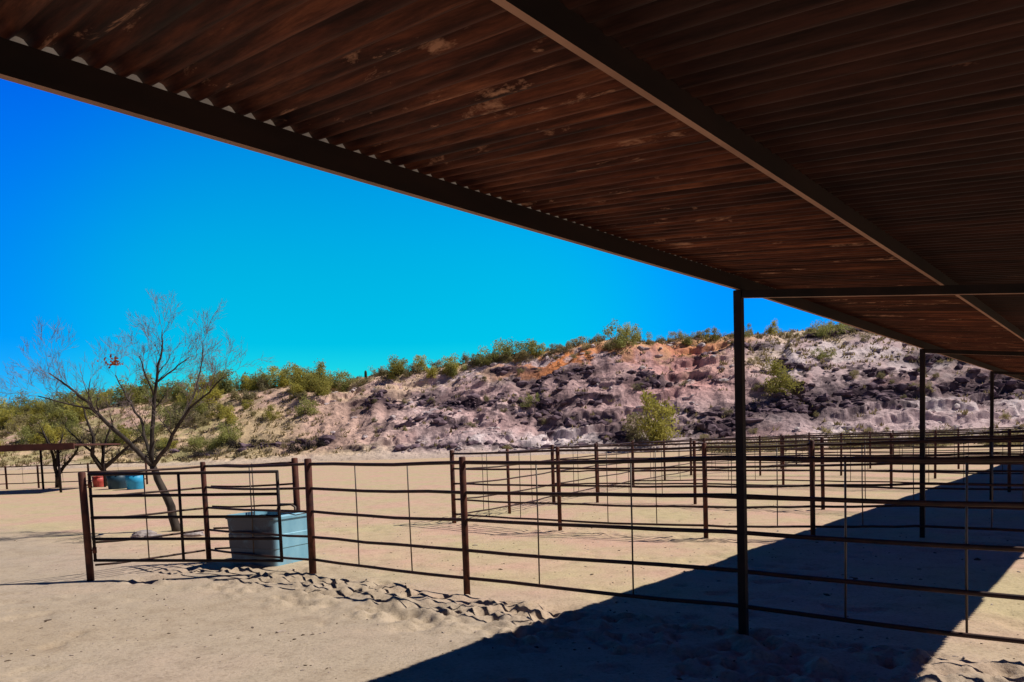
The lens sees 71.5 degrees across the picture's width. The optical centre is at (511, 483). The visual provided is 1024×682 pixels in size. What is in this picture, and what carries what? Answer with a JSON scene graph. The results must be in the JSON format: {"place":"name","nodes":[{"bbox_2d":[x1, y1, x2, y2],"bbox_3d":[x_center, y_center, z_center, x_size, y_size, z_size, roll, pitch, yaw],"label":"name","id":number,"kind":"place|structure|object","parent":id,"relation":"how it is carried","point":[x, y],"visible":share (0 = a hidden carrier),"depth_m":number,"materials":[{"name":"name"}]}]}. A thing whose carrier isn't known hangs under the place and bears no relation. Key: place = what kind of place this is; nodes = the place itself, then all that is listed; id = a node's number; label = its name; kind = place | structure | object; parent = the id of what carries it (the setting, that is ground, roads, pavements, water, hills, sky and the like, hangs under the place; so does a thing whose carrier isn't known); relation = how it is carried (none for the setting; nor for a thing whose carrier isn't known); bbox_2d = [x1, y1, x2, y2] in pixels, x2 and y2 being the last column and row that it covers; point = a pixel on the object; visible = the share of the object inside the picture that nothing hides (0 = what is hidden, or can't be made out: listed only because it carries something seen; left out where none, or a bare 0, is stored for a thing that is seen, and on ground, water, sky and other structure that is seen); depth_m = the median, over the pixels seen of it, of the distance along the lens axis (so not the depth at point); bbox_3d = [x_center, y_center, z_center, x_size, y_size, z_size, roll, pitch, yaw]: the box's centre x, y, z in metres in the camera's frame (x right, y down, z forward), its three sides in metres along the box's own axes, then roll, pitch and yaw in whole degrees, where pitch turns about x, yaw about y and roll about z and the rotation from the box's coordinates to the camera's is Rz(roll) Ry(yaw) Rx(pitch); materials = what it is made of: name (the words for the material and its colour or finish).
{"place":"outdoors","nodes":[
{"label":"outdoors","id":0,"kind":"place"},
{"bbox_2d":[0,79,838,406],"label":"sky","id":1,"kind":"structure","parent":0,"point":[101,208],"materials":[{"name":"blue"}]},
{"bbox_2d":[0,443,1023,681],"bbox_3d":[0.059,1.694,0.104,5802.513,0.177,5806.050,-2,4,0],"label":"ground","id":2,"kind":"structure","parent":0,"point":[241,600],"depth_m":8.20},
{"bbox_2d":[0,443,120,492],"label":"shade shelter","id":3,"kind":"object","parent":2,"relation":"on","point":[38,447],"visible":0.83,"depth_m":32.49,"materials":[{"name":"metal"}]},
{"bbox_2d":[34,417,89,487],"bbox_3d":[-22.800,-1.558,36.905,3.359,3.997,1.830,-2,4,4],"label":"bare tree","id":4,"kind":"object","parent":2,"relation":"on","point":[55,464],"visible":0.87,"depth_m":36.39,"materials":[{"name":"brown plant"}]},
{"bbox_2d":[0,461,147,488],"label":"pipe fence","id":5,"kind":"object","parent":2,"relation":"on","point":[37,473],"visible":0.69,"depth_m":37.96,"materials":[{"name":"metal"}]},
{"bbox_2d":[78,472,94,580],"bbox_3d":[-5.751,0.685,9.617,0.114,1.676,0.092,-2,4,0],"label":"gate post","id":6,"kind":"object","parent":2,"relation":"on","point":[86,527],"visible":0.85,"depth_m":9.58,"materials":[{"name":"brown metal"}]},
{"bbox_2d":[88,466,204,565],"bbox_3d":[-5.208,0.442,10.235,0.034,1.319,1.501,1,5,44],"label":"pipe fence","id":7,"kind":"object","parent":6,"relation":"attached to","point":[147,492],"visible":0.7,"depth_m":10.32,"materials":[{"name":"brown metal"}]},
{"bbox_2d":[85,470,304,561],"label":"pipe gate","id":8,"kind":"structure","parent":6,"relation":"attached to","point":[180,516],"depth_m":9.56,"materials":[{"name":"metal"}]},
{"bbox_2d":[91,476,103,486],"bbox_3d":[-21.404,-0.089,36.826,0.630,0.560,0.630,-2,4,0],"label":"stock tub","id":9,"kind":"object","parent":2,"relation":"on","point":[97,481],"visible":0.82,"depth_m":36.59,"materials":[{"name":"red plastic"}]},
{"bbox_2d":[54,398,147,485],"bbox_3d":[-21.481,-2.200,37.336,4.994,5.166,1.594,-2,4,0],"label":"bare tree","id":10,"kind":"object","parent":2,"relation":"on","point":[98,463],"visible":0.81,"depth_m":37.35,"materials":[{"name":"brown plant"}]},
{"bbox_2d":[106,476,126,488],"bbox_3d":[-18.951,-0.106,34.161,0.966,0.740,0.966,-2,4,0],"label":"stock tub","id":11,"kind":"object","parent":2,"relation":"on","point":[116,482],"visible":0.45,"depth_m":33.80,"materials":[{"name":"blue plastic"}]},
{"bbox_2d":[125,475,143,489],"bbox_3d":[-17.570,-0.079,33.145,0.840,0.720,0.840,-2,4,0],"label":"stock tub","id":12,"kind":"object","parent":2,"relation":"on","point":[134,482],"visible":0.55,"depth_m":32.83,"materials":[{"name":"blue plastic"}]},
{"bbox_2d":[0,289,274,531],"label":"bare tree","id":13,"kind":"object","parent":2,"relation":"on","point":[151,462],"visible":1,"depth_m":14.91,"materials":[{"name":"brown plant"}]},
{"bbox_2d":[132,530,156,536],"bbox_3d":[-7.476,1.052,14.453,0.534,0.204,0.339,-2,4,0],"label":"stone","id":14,"kind":"object","parent":2,"relation":"on","point":[141,533],"visible":0.5,"depth_m":14.36,"materials":[{"name":"grey stone"}]},
{"bbox_2d":[200,462,308,562],"bbox_3d":[-3.664,0.547,10.119,2.484,1.730,0.082,0,4,35],"label":"pipe fence","id":15,"kind":"object","parent":2,"relation":"on","point":[204,486],"visible":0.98,"depth_m":10.24,"materials":[{"name":"metal"}]},
{"bbox_2d":[211,458,299,548],"bbox_3d":[-3.901,0.497,10.882,1.369,1.730,0.107,-2,4,5],"label":"pipe fence","id":16,"kind":"object","parent":2,"relation":"on","point":[295,483],"visible":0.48,"depth_m":10.80,"materials":[{"name":"metal"}]},
{"bbox_2d":[225,503,307,566],"bbox_3d":[-3.597,0.732,10.607,1.024,0.858,0.861,0,4,29],"label":"water trough","id":17,"kind":"object","parent":2,"relation":"on","point":[296,547],"visible":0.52,"depth_m":10.30,"materials":[{"name":"blue plastic"}]},
{"bbox_2d":[457,447,552,513],"bbox_3d":[-0.080,0.056,16.751,0.078,1.730,4.248,0,4,32],"label":"pipe fence","id":18,"kind":"object","parent":2,"relation":"on","point":[508,478],"visible":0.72,"depth_m":16.71,"materials":[{"name":"metal"}]},
{"bbox_2d":[1,504,1019,681],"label":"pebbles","id":19,"kind":"object","parent":2,"relation":"on","point":[826,594],"visible":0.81,"depth_m":6.86,"materials":[{"name":"brown stone"}]},
{"bbox_2d":[0,0,1023,635],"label":"shade shed","id":20,"kind":"structure","parent":2,"relation":"on","point":[858,164],"depth_m":2.38,"materials":[{"name":"metal"}]},
{"bbox_2d":[556,442,632,491],"bbox_3d":[2.565,-0.363,21.270,0.084,1.730,5.902,0,4,30],"label":"pipe fence","id":21,"kind":"object","parent":2,"relation":"on","point":[577,457],"visible":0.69,"depth_m":21.21,"materials":[{"name":"metal"}]},
{"bbox_2d":[636,439,689,479],"bbox_3d":[5.661,-0.771,26.413,0.086,1.730,5.776,0,4,33],"label":"pipe fence","id":22,"kind":"object","parent":2,"relation":"on","point":[664,465],"visible":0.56,"depth_m":26.40,"materials":[{"name":"metal"}]},
{"bbox_2d":[304,455,1023,643],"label":"pipe fence","id":23,"kind":"object","parent":2,"relation":"on","point":[464,519],"visible":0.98,"depth_m":6.32,"materials":[{"name":"metal"}]},
{"bbox_2d":[692,436,779,468],"bbox_3d":[9.616,-1.150,30.256,5.241,1.730,0.077,-4,4,-29],"label":"pipe fence","id":24,"kind":"object","parent":2,"relation":"on","point":[746,452],"visible":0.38,"depth_m":30.12,"materials":[{"name":"metal"}]},
{"bbox_2d":[449,438,1023,537],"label":"pipe fence","id":25,"kind":"object","parent":2,"relation":"on","point":[812,485],"visible":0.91,"depth_m":11.32,"materials":[{"name":"metal"}]},
{"bbox_2d":[550,435,1023,509],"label":"pipe fence","id":26,"kind":"object","parent":2,"relation":"on","point":[821,454],"visible":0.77,"depth_m":14.94,"materials":[{"name":"metal"}]},
{"bbox_2d":[631,429,1023,491],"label":"pipe fence","id":27,"kind":"object","parent":2,"relation":"on","point":[891,447],"visible":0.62,"depth_m":20.31,"materials":[{"name":"metal"}]},
{"bbox_2d":[689,430,1023,478],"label":"pipe fence","id":28,"kind":"object","parent":2,"relation":"on","point":[902,452],"visible":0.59,"depth_m":23.94,"materials":[{"name":"metal"}]},
{"bbox_2d":[780,428,1023,468],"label":"pipe fence","id":29,"kind":"object","parent":2,"relation":"on","point":[958,450],"visible":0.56,"depth_m":28.05,"materials":[{"name":"metal"}]},
{"bbox_2d":[808,427,1023,456],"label":"pipe fence","id":30,"kind":"object","parent":2,"relation":"on","point":[954,450],"visible":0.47,"depth_m":33.35,"materials":[{"name":"metal"}]},
{"bbox_2d":[0,325,1023,470],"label":"hill","id":31,"kind":"structure","parent":0,"point":[892,414],"depth_m":84.17,"materials":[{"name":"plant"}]},
{"bbox_2d":[0,408,14,426],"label":"desert shrub","id":32,"kind":"object","parent":31,"relation":"on","point":[8,415],"visible":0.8,"depth_m":119.73,"materials":[{"name":"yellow plant"}]},
{"bbox_2d":[9,411,29,425],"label":"desert shrub","id":33,"kind":"object","parent":31,"relation":"on","point":[19,420],"visible":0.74,"depth_m":118.58,"materials":[{"name":"green plant"}]},
{"bbox_2d":[11,401,33,415],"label":"desert shrub","id":34,"kind":"object","parent":31,"relation":"on","point":[28,407],"visible":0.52,"depth_m":123.38,"materials":[{"name":"green plant"}]},
{"bbox_2d":[6,389,40,412],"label":"desert shrub","id":35,"kind":"object","parent":31,"relation":"on","point":[26,400],"visible":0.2,"depth_m":126.96,"materials":[{"name":"green plant"}]},
{"bbox_2d":[15,425,42,444],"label":"desert shrub","id":36,"kind":"object","parent":31,"relation":"on","point":[26,431],"visible":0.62,"depth_m":106.34,"materials":[{"name":"green plant"}]},
{"bbox_2d":[17,413,40,439],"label":"desert shrub","id":37,"kind":"object","parent":31,"relation":"on","point":[32,421],"visible":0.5,"depth_m":108.83,"materials":[{"name":"green plant"}]},
{"bbox_2d":[27,402,46,415],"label":"desert shrub","id":38,"kind":"object","parent":31,"relation":"on","point":[41,409],"visible":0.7,"depth_m":122.31,"materials":[{"name":"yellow plant"}]},
{"bbox_2d":[28,421,58,443],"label":"desert shrub","id":39,"kind":"object","parent":31,"relation":"on","point":[41,437],"visible":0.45,"depth_m":104.32,"materials":[{"name":"green plant"}]},
{"bbox_2d":[37,407,65,426],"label":"desert shrub","id":40,"kind":"object","parent":31,"relation":"on","point":[53,416],"visible":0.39,"depth_m":109.87,"materials":[{"name":"green plant"}]},
{"bbox_2d":[44,423,65,443],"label":"desert shrub","id":41,"kind":"object","parent":31,"relation":"on","point":[54,434],"visible":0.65,"depth_m":103.61,"materials":[{"name":"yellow plant"}]},
{"bbox_2d":[43,395,74,416],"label":"desert shrub","id":42,"kind":"object","parent":31,"relation":"on","point":[51,407],"visible":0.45,"depth_m":117.09,"materials":[{"name":"green plant"}]},
{"bbox_2d":[55,406,85,426],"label":"desert shrub","id":43,"kind":"object","parent":31,"relation":"on","point":[72,416],"visible":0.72,"depth_m":110.22,"materials":[{"name":"green plant"}]},
{"bbox_2d":[61,426,84,440],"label":"desert shrub","id":44,"kind":"object","parent":31,"relation":"on","point":[70,434],"visible":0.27,"depth_m":101.54,"materials":[{"name":"green plant"}]},
{"bbox_2d":[63,401,88,421],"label":"desert shrub","id":45,"kind":"object","parent":31,"relation":"on","point":[75,409],"visible":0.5,"depth_m":111.47,"materials":[{"name":"green plant"}]},
{"bbox_2d":[65,388,110,404],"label":"desert shrub","id":46,"kind":"object","parent":31,"relation":"on","point":[74,394],"visible":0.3,"depth_m":121.62,"materials":[{"name":"green plant"}]},
{"bbox_2d":[72,388,107,410],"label":"desert shrub","id":47,"kind":"object","parent":31,"relation":"on","point":[83,395],"visible":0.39,"depth_m":119.08,"materials":[{"name":"green plant"}]},
{"bbox_2d":[114,424,136,444],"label":"desert shrub","id":48,"kind":"object","parent":31,"relation":"on","point":[121,429],"visible":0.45,"depth_m":97.42,"materials":[{"name":"green plant"}]},
{"bbox_2d":[105,385,150,404],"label":"desert shrub","id":49,"kind":"object","parent":31,"relation":"on","point":[119,394],"visible":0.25,"depth_m":118.49,"materials":[{"name":"green plant"}]},
{"bbox_2d":[112,376,144,404],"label":"desert shrub","id":50,"kind":"object","parent":31,"relation":"on","point":[128,390],"visible":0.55,"depth_m":118.06,"materials":[{"name":"green plant"}]},
{"bbox_2d":[121,371,159,403],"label":"desert shrub","id":51,"kind":"object","parent":31,"relation":"on","point":[145,382],"visible":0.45,"depth_m":119.18,"materials":[{"name":"green plant"}]},
{"bbox_2d":[126,421,159,438],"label":"desert shrub","id":52,"kind":"object","parent":31,"relation":"on","point":[147,429],"visible":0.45,"depth_m":97.24,"materials":[{"name":"green plant"}]},
{"bbox_2d":[139,381,164,403],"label":"desert shrub","id":53,"kind":"object","parent":31,"relation":"on","point":[144,392],"visible":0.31,"depth_m":117.24,"materials":[{"name":"green plant"}]},
{"bbox_2d":[156,386,174,401],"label":"desert shrub","id":54,"kind":"object","parent":31,"relation":"on","point":[162,392],"visible":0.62,"depth_m":115.94,"materials":[{"name":"green plant"}]},
{"bbox_2d":[155,402,193,425],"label":"desert shrub","id":55,"kind":"object","parent":31,"relation":"on","point":[163,414],"visible":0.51,"depth_m":102.39,"materials":[{"name":"green plant"}]},
{"bbox_2d":[164,379,192,399],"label":"desert shrub","id":56,"kind":"object","parent":31,"relation":"on","point":[177,390],"visible":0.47,"depth_m":116.86,"materials":[{"name":"green plant"}]},
{"bbox_2d":[170,407,200,425],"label":"desert shrub","id":57,"kind":"object","parent":31,"relation":"on","point":[188,419],"visible":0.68,"depth_m":100.44,"materials":[{"name":"green plant"}]},
{"bbox_2d":[187,434,204,446],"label":"desert shrub","id":58,"kind":"object","parent":31,"relation":"on","point":[192,440],"visible":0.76,"depth_m":94.73,"materials":[{"name":"green plant"}]},
{"bbox_2d":[187,371,215,393],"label":"desert shrub","id":59,"kind":"object","parent":31,"relation":"on","point":[204,384],"visible":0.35,"depth_m":114.69,"materials":[{"name":"green plant"}]},
{"bbox_2d":[195,414,210,425],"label":"desert shrub","id":60,"kind":"object","parent":31,"relation":"on","point":[204,421],"visible":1,"depth_m":99.56,"materials":[{"name":"green plant"}]},
{"bbox_2d":[191,388,217,405],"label":"desert shrub","id":61,"kind":"object","parent":31,"relation":"on","point":[208,396],"visible":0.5,"depth_m":107.59,"materials":[{"name":"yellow plant"}]},
{"bbox_2d":[193,437,219,451],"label":"desert shrub","id":62,"kind":"object","parent":31,"relation":"on","point":[198,444],"visible":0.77,"depth_m":93.47,"materials":[{"name":"green plant"}]},
{"bbox_2d":[206,403,225,418],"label":"desert shrub","id":63,"kind":"object","parent":31,"relation":"on","point":[212,414],"visible":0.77,"depth_m":100.83,"materials":[{"name":"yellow plant"}]},
{"bbox_2d":[215,417,243,442],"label":"desert shrub","id":64,"kind":"object","parent":31,"relation":"on","point":[225,434],"visible":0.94,"depth_m":93.92,"materials":[{"name":"green plant"}]},
{"bbox_2d":[220,405,238,423],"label":"desert shrub","id":65,"kind":"object","parent":31,"relation":"on","point":[228,415],"visible":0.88,"depth_m":98.13,"materials":[{"name":"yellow plant"}]},
{"bbox_2d":[210,366,251,394],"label":"desert shrub","id":66,"kind":"object","parent":31,"relation":"on","point":[224,384],"visible":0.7,"depth_m":111.97,"materials":[{"name":"green plant"}]},
{"bbox_2d":[240,374,255,390],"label":"desert shrub","id":67,"kind":"object","parent":31,"relation":"on","point":[245,380],"visible":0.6,"depth_m":111.00,"materials":[{"name":"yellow plant"}]},
{"bbox_2d":[250,373,268,390],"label":"desert shrub","id":68,"kind":"object","parent":31,"relation":"on","point":[254,382],"visible":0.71,"depth_m":110.31,"materials":[{"name":"green plant"}]},
{"bbox_2d":[247,367,276,390],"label":"desert shrub","id":69,"kind":"object","parent":31,"relation":"on","point":[269,377],"visible":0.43,"depth_m":110.56,"materials":[{"name":"green plant"}]},
{"bbox_2d":[256,376,274,390],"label":"desert shrub","id":70,"kind":"object","parent":31,"relation":"on","point":[263,385],"visible":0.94,"depth_m":109.46,"materials":[{"name":"green plant"}]},
{"bbox_2d":[262,404,283,420],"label":"desert shrub","id":71,"kind":"object","parent":31,"relation":"on","point":[268,412],"visible":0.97,"depth_m":97.73,"materials":[{"name":"green plant"}]},
{"bbox_2d":[265,363,294,386],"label":"desert shrub","id":72,"kind":"object","parent":31,"relation":"on","point":[273,369],"visible":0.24,"depth_m":113.07,"materials":[{"name":"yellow plant"}]},
{"bbox_2d":[272,368,289,387],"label":"desert shrub","id":73,"kind":"object","parent":31,"relation":"on","point":[284,381],"visible":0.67,"depth_m":110.92,"materials":[{"name":"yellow plant"}]},
{"bbox_2d":[278,361,313,385],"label":"desert shrub","id":74,"kind":"object","parent":31,"relation":"on","point":[287,370],"visible":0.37,"depth_m":108.31,"materials":[{"name":"green plant"}]},
{"bbox_2d":[288,381,306,398],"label":"desert shrub","id":75,"kind":"object","parent":31,"relation":"on","point":[299,389],"visible":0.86,"depth_m":102.14,"materials":[{"name":"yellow plant"}]},
{"bbox_2d":[290,363,314,389],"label":"desert shrub","id":76,"kind":"object","parent":31,"relation":"on","point":[298,372],"visible":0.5,"depth_m":104.07,"materials":[{"name":"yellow plant"}]},
{"bbox_2d":[293,394,320,415],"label":"desert shrub","id":77,"kind":"object","parent":31,"relation":"on","point":[301,410],"visible":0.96,"depth_m":95.73,"materials":[{"name":"green plant"}]},
{"bbox_2d":[299,366,332,390],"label":"desert shrub","id":78,"kind":"object","parent":31,"relation":"on","point":[318,373],"visible":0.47,"depth_m":103.33,"materials":[{"name":"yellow plant"}]},
{"bbox_2d":[308,373,333,396],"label":"desert shrub","id":79,"kind":"object","parent":31,"relation":"on","point":[322,390],"visible":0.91,"depth_m":100.55,"materials":[{"name":"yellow plant"}]},
{"bbox_2d":[326,368,350,387],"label":"desert shrub","id":80,"kind":"object","parent":31,"relation":"on","point":[338,375],"visible":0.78,"depth_m":106.07,"materials":[{"name":"green plant"}]},
{"bbox_2d":[331,374,357,391],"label":"desert shrub","id":81,"kind":"object","parent":31,"relation":"on","point":[337,386],"visible":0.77,"depth_m":105.71,"materials":[{"name":"green plant"}]},
{"bbox_2d":[384,355,408,378],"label":"palo verde","id":82,"kind":"object","parent":31,"relation":"on","point":[395,368],"visible":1,"depth_m":103.18,"materials":[{"name":"green plant"}]},
{"bbox_2d":[413,354,427,370],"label":"desert shrub","id":83,"kind":"object","parent":31,"relation":"on","point":[418,357],"visible":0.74,"depth_m":104.47,"materials":[{"name":"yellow plant"}]},
{"bbox_2d":[425,366,439,377],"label":"desert shrub","id":84,"kind":"object","parent":31,"relation":"on","point":[432,372],"visible":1,"depth_m":101.36,"materials":[{"name":"green plant"}]},
{"bbox_2d":[441,352,459,376],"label":"desert shrub","id":85,"kind":"object","parent":31,"relation":"on","point":[445,371],"visible":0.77,"depth_m":100.96,"materials":[{"name":"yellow plant"}]},
{"bbox_2d":[445,362,468,375],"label":"desert shrub","id":86,"kind":"object","parent":31,"relation":"on","point":[454,371],"visible":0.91,"depth_m":100.54,"materials":[{"name":"green plant"}]},
{"bbox_2d":[474,339,512,364],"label":"palo verde","id":87,"kind":"object","parent":31,"relation":"on","point":[490,355],"visible":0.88,"depth_m":99.58,"materials":[{"name":"green plant"}]},
{"bbox_2d":[495,338,536,357],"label":"palo verde","id":88,"kind":"object","parent":31,"relation":"on","point":[529,342],"visible":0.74,"depth_m":99.82,"materials":[{"name":"green plant"}]},
{"bbox_2d":[514,349,529,362],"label":"desert shrub","id":89,"kind":"object","parent":31,"relation":"on","point":[525,354],"visible":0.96,"depth_m":98.56,"materials":[{"name":"green plant"}]},
{"bbox_2d":[517,392,539,406],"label":"desert shrub","id":90,"kind":"object","parent":31,"relation":"on","point":[531,397],"visible":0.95,"depth_m":86.22,"materials":[{"name":"green plant"}]},
{"bbox_2d":[529,342,546,356],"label":"desert shrub","id":91,"kind":"object","parent":31,"relation":"on","point":[539,351],"visible":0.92,"depth_m":99.03,"materials":[{"name":"green plant"}]},
{"bbox_2d":[169,326,1023,456],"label":"scree","id":92,"kind":"structure","parent":31,"relation":"on","point":[710,427],"depth_m":79.83,"materials":[{"name":"beige stone"}]},
{"bbox_2d":[601,318,641,348],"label":"palo verde","id":93,"kind":"object","parent":31,"relation":"on","point":[621,342],"visible":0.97,"depth_m":93.65,"materials":[{"name":"green plant"}]},
{"bbox_2d":[616,322,635,338],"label":"desert shrub","id":94,"kind":"object","parent":31,"relation":"on","point":[627,329],"visible":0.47,"depth_m":96.85,"materials":[{"name":"green plant"}]},
{"bbox_2d":[621,411,649,440],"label":"desert shrub","id":95,"kind":"object","parent":31,"relation":"on","point":[633,429],"visible":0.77,"depth_m":74.85,"materials":[{"name":"green plant"}]},
{"bbox_2d":[636,388,681,443],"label":"palo verde","id":96,"kind":"object","parent":31,"relation":"on","point":[658,430],"visible":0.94,"depth_m":72.16,"materials":[{"name":"green plant"}]},
{"bbox_2d":[679,332,695,344],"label":"desert shrub","id":97,"kind":"object","parent":31,"relation":"on","point":[687,341],"visible":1,"depth_m":94.09,"materials":[{"name":"green plant"}]},
{"bbox_2d":[764,318,781,333],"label":"desert shrub","id":98,"kind":"object","parent":31,"relation":"on","point":[773,327],"visible":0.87,"depth_m":94.15,"materials":[{"name":"green plant"}]},
{"bbox_2d":[756,357,803,395],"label":"palo verde","id":99,"kind":"object","parent":31,"relation":"on","point":[778,382],"visible":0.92,"depth_m":77.38,"materials":[{"name":"green plant"}]},
{"bbox_2d":[809,346,836,358],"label":"desert shrub","id":100,"kind":"object","parent":31,"relation":"on","point":[823,354],"visible":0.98,"depth_m":83.18,"materials":[{"name":"green plant"}]},
{"bbox_2d":[810,320,848,337],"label":"palo verde","id":101,"kind":"object","parent":31,"relation":"on","point":[822,332],"visible":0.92,"depth_m":88.17,"materials":[{"name":"green plant"}]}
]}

